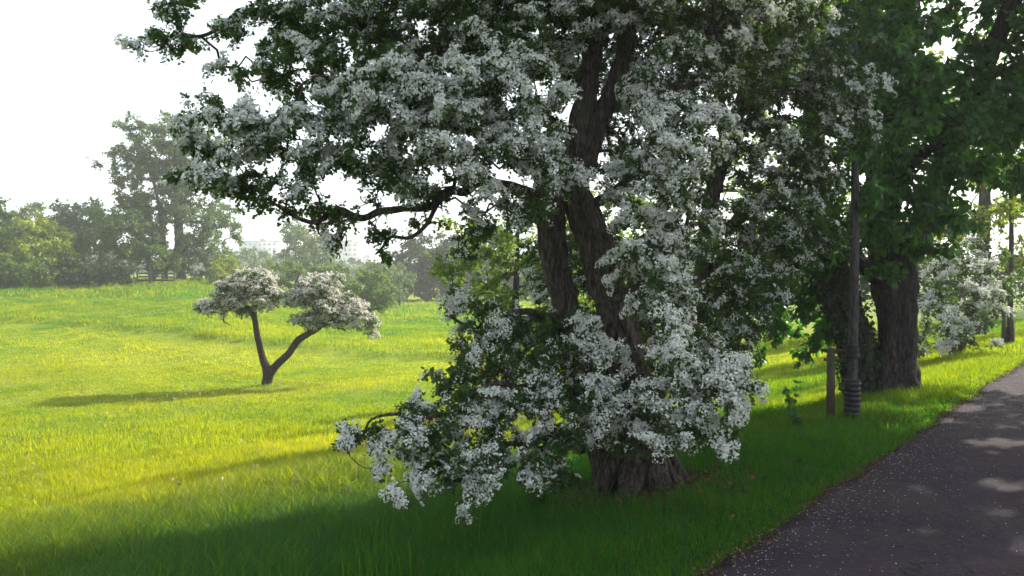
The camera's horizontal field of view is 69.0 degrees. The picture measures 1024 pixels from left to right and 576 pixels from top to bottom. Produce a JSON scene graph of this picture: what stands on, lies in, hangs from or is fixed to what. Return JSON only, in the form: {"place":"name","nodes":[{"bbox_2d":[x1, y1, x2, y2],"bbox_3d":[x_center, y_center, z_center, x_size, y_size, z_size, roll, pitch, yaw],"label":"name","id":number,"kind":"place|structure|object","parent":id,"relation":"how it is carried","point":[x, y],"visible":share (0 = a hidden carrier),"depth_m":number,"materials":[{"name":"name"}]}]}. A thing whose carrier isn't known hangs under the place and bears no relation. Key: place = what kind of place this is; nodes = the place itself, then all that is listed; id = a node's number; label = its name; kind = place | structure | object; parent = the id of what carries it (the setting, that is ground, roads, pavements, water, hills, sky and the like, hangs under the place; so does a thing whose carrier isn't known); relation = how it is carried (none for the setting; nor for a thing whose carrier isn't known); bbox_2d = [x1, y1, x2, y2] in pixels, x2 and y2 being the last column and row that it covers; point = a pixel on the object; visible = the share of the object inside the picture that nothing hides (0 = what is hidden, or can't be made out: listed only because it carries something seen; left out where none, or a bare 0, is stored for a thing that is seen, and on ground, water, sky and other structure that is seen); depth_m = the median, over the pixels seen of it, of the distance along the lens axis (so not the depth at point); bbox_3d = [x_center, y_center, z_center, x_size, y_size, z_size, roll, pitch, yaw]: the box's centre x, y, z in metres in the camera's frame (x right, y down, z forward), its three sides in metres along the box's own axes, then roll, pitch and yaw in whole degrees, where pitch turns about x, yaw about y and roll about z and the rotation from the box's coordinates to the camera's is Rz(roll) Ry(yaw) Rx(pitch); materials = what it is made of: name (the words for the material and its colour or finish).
{"place":"outdoors","nodes":[
{"label":"outdoors","id":0,"kind":"place"},
{"bbox_2d":[0,422,921,575],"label":"grass","id":1,"kind":"structure","parent":0,"point":[29,550],"depth_m":5.47,"materials":[{"name":"green plant"}]},
{"bbox_2d":[0,353,1023,527],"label":"grass","id":2,"kind":"structure","parent":0,"point":[324,463],"depth_m":10.14,"materials":[{"name":"green plant"}]},
{"bbox_2d":[0,273,1023,575],"bbox_3d":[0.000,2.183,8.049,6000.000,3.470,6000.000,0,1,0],"label":"ground","id":3,"kind":"structure","parent":0,"point":[340,351],"depth_m":28.68,"materials":[{"name":"green plant"}]},
{"bbox_2d":[0,196,23,263],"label":"bushy tree","id":4,"kind":"object","parent":3,"relation":"on","point":[6,216],"visible":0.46,"depth_m":70.15,"materials":[{"name":"green plant"}]},
{"bbox_2d":[0,250,60,289],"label":"hedge bush","id":5,"kind":"object","parent":3,"relation":"on","point":[21,277],"visible":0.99,"depth_m":65.40,"materials":[{"name":"green plant"}]},
{"bbox_2d":[0,199,61,271],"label":"bushy tree","id":6,"kind":"object","parent":3,"relation":"on","point":[23,214],"visible":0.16,"depth_m":89.29,"materials":[{"name":"green plant"}]},
{"bbox_2d":[0,212,79,283],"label":"bushy tree","id":7,"kind":"object","parent":3,"relation":"on","point":[15,245],"visible":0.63,"depth_m":69.26,"materials":[{"name":"green plant"}]},
{"bbox_2d":[37,196,125,276],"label":"domed tree","id":8,"kind":"object","parent":3,"relation":"on","point":[66,216],"visible":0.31,"depth_m":92.79,"materials":[{"name":"green plant"}]},
{"bbox_2d":[37,253,140,286],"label":"hedge bush","id":9,"kind":"object","parent":3,"relation":"on","point":[105,272],"visible":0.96,"depth_m":67.34,"materials":[{"name":"green plant"}]},
{"bbox_2d":[69,196,188,279],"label":"round tree","id":10,"kind":"object","parent":3,"relation":"on","point":[109,238],"visible":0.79,"depth_m":74.51,"materials":[{"name":"green plant"}]},
{"bbox_2d":[136,272,175,283],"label":"wooden fence","id":11,"kind":"object","parent":3,"relation":"on","point":[161,276],"visible":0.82,"depth_m":71.89,"materials":[{"name":"grey wood"}]},
{"bbox_2d":[86,109,246,280],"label":"tall tree","id":12,"kind":"object","parent":3,"relation":"on","point":[180,208],"visible":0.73,"depth_m":78.52,"materials":[{"name":"green plant"}]},
{"bbox_2d":[194,256,248,284],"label":"hedge bush","id":13,"kind":"object","parent":3,"relation":"on","point":[220,276],"visible":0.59,"depth_m":73.64,"materials":[{"name":"green plant"}]},
{"bbox_2d":[0,374,494,518],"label":"seed heads","id":14,"kind":"object","parent":3,"relation":"on","point":[327,484],"visible":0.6,"depth_m":17.06,"materials":[{"name":"plant"}]},
{"bbox_2d":[235,246,281,268],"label":"distant tree","id":15,"kind":"object","parent":3,"relation":"on","point":[252,256],"visible":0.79,"depth_m":149.57,"materials":[{"name":"green plant"}]},
{"bbox_2d":[238,238,284,258],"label":"apartment building","id":16,"kind":"structure","parent":3,"relation":"on","point":[263,244],"depth_m":459.56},
{"bbox_2d":[0,275,549,321],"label":"grass","id":17,"kind":"structure","parent":3,"relation":"on","point":[178,286],"depth_m":64.44,"materials":[{"name":"green plant"}]},
{"bbox_2d":[0,295,556,368],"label":"grass","id":18,"kind":"structure","parent":3,"relation":"on","point":[242,324],"depth_m":39.77,"materials":[{"name":"green plant"}]},
{"bbox_2d":[191,263,382,384],"bbox_3d":[-7.697,1.384,25.652,6.441,4.442,2.231,0,1,0],"label":"hawthorn tree","id":19,"kind":"object","parent":3,"relation":"on","point":[340,311],"visible":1,"depth_m":25.27,"materials":[{"name":"white plant"}]},
{"bbox_2d":[273,218,339,274],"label":"distant tree","id":20,"kind":"object","parent":3,"relation":"on","point":[309,250],"visible":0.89,"depth_m":118.08,"materials":[{"name":"green plant"}]},
{"bbox_2d":[261,257,362,294],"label":"hedge bush","id":21,"kind":"object","parent":3,"relation":"on","point":[286,278],"visible":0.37,"depth_m":71.69,"materials":[{"name":"green plant"}]},
{"bbox_2d":[336,239,362,264],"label":"apartment building","id":22,"kind":"structure","parent":3,"relation":"on","point":[353,248],"depth_m":479.62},
{"bbox_2d":[350,258,383,271],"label":"distant tree","id":23,"kind":"object","parent":3,"relation":"on","point":[353,266],"visible":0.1,"depth_m":228.87,"materials":[{"name":"green plant"}]},
{"bbox_2d":[362,255,373,261],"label":"apartment building","id":24,"kind":"structure","parent":3,"relation":"on","point":[364,259],"depth_m":519.71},
{"bbox_2d":[341,268,398,313],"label":"round bush","id":25,"kind":"object","parent":3,"relation":"on","point":[379,300],"visible":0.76,"depth_m":61.19,"materials":[{"name":"green plant"}]},
{"bbox_2d":[352,259,416,305],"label":"round bush","id":26,"kind":"object","parent":3,"relation":"on","point":[394,270],"visible":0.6,"depth_m":85.26,"materials":[{"name":"green plant"}]},
{"bbox_2d":[387,229,480,301],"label":"distant tree","id":27,"kind":"object","parent":3,"relation":"on","point":[424,284],"visible":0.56,"depth_m":97.61,"materials":[{"name":"green plant"}]},
{"bbox_2d":[114,0,847,528],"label":"hawthorn tree","id":28,"kind":"object","parent":3,"relation":"on","point":[616,408],"visible":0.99,"depth_m":5.26,"materials":[{"name":"white plant"}]},
{"bbox_2d":[449,225,547,298],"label":"distant tree","id":29,"kind":"object","parent":3,"relation":"on","point":[509,282],"visible":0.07,"depth_m":103.89,"materials":[{"name":"green plant"}]},
{"bbox_2d":[0,317,1023,460],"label":"grass","id":30,"kind":"structure","parent":3,"relation":"on","point":[8,418],"depth_m":19.78,"materials":[{"name":"green plant"}]},
{"bbox_2d":[6,240,1023,285],"bbox_3d":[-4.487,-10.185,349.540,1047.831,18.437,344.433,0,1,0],"label":"woodland","id":31,"kind":"object","parent":3,"relation":"on","point":[351,261],"visible":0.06,"depth_m":206.53,"materials":[{"name":"green plant"}]},
{"bbox_2d":[425,213,626,421],"bbox_3d":[0.263,0.616,13.714,3.749,4.328,2.072,0,1,-11],"label":"maple tree","id":32,"kind":"object","parent":3,"relation":"on","point":[493,284],"visible":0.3,"depth_m":13.49,"materials":[{"name":"green plant"}]},
{"bbox_2d":[516,477,547,503],"bbox_3d":[0.170,1.589,5.931,0.283,0.333,0.273,0,1,0],"label":"wild plant","id":33,"kind":"object","parent":3,"relation":"on","point":[537,493],"visible":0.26,"depth_m":5.90,"materials":[{"name":"green plant"}]},
{"bbox_2d":[519,111,850,328],"bbox_3d":[5.128,-1.013,19.791,9.950,7.912,4.503,0,1,0],"label":"leafy tree","id":34,"kind":"object","parent":3,"relation":"on","point":[740,191],"visible":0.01,"depth_m":19.90,"materials":[{"name":"green plant"}]},
{"bbox_2d":[514,408,946,535],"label":"leaf litter","id":35,"kind":"object","parent":3,"relation":"on","point":[684,486],"visible":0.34,"depth_m":5.70,"materials":[{"name":"brown plant"}]},
{"bbox_2d":[613,0,898,439],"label":"hawthorn tree","id":36,"kind":"object","parent":3,"relation":"on","point":[800,192],"visible":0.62,"depth_m":7.72,"materials":[{"name":"white plant"}]},
{"bbox_2d":[782,380,801,417],"bbox_3d":[3.222,1.322,8.589,0.215,0.542,0.238,0,1,0],"label":"wild plant","id":37,"kind":"object","parent":3,"relation":"on","point":[788,400],"visible":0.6,"depth_m":8.56,"materials":[{"name":"green plant"}]},
{"bbox_2d":[786,407,800,425],"bbox_3d":[3.136,1.443,8.306,0.170,0.217,0.384,0,1,16],"label":"wild plant","id":38,"kind":"object","parent":3,"relation":"on","point":[795,419],"visible":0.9,"depth_m":8.24,"materials":[{"name":"green plant"}]},
{"bbox_2d":[678,363,1019,575],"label":"grass","id":39,"kind":"structure","parent":3,"relation":"on","point":[815,499],"depth_m":4.89,"materials":[{"name":"green plant"}]},
{"bbox_2d":[704,0,1023,398],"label":"broadleaf tree","id":40,"kind":"object","parent":3,"relation":"on","point":[986,115],"visible":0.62,"depth_m":9.61,"materials":[{"name":"green plant"}]},
{"bbox_2d":[749,216,1023,338],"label":"bushy tree","id":41,"kind":"object","parent":3,"relation":"on","point":[864,289],"visible":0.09,"depth_m":29.04,"materials":[{"name":"green plant"}]},
{"bbox_2d":[822,0,951,422],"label":"young tree","id":42,"kind":"object","parent":3,"relation":"on","point":[897,55],"visible":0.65,"depth_m":7.98,"materials":[{"name":"green plant"}]},
{"bbox_2d":[905,3,1023,335],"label":"leafy tree","id":43,"kind":"object","parent":3,"relation":"on","point":[984,202],"visible":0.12,"depth_m":23.84,"materials":[{"name":"green plant"}]},
{"bbox_2d":[917,233,1023,359],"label":"hawthorn bush","id":44,"kind":"object","parent":3,"relation":"on","point":[979,293],"visible":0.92,"depth_m":15.07,"materials":[{"name":"white plant"}]},
{"bbox_2d":[985,93,1023,343],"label":"young tree","id":45,"kind":"object","parent":3,"relation":"on","point":[1008,333],"visible":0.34,"depth_m":16.94,"materials":[{"name":"green plant"}]},
{"bbox_2d":[0,0,1023,263],"label":"sky","id":46,"kind":"structure","parent":0,"point":[64,77],"materials":[{"name":"white"}]},
{"bbox_2d":[698,364,1023,575],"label":"path","id":47,"kind":"structure","parent":0,"point":[990,542],"depth_m":4.88,"materials":[{"name":"grey asphalt"}]},
{"bbox_2d":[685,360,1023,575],"bbox_3d":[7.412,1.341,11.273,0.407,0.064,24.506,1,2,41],"label":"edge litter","id":48,"kind":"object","parent":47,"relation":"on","point":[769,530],"visible":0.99,"depth_m":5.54,"materials":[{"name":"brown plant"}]},
{"bbox_2d":[720,367,1022,575],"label":"fallen petals","id":49,"kind":"object","parent":47,"relation":"on","point":[869,490],"visible":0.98,"depth_m":5.22,"materials":[{"name":"white plant"}]}
]}

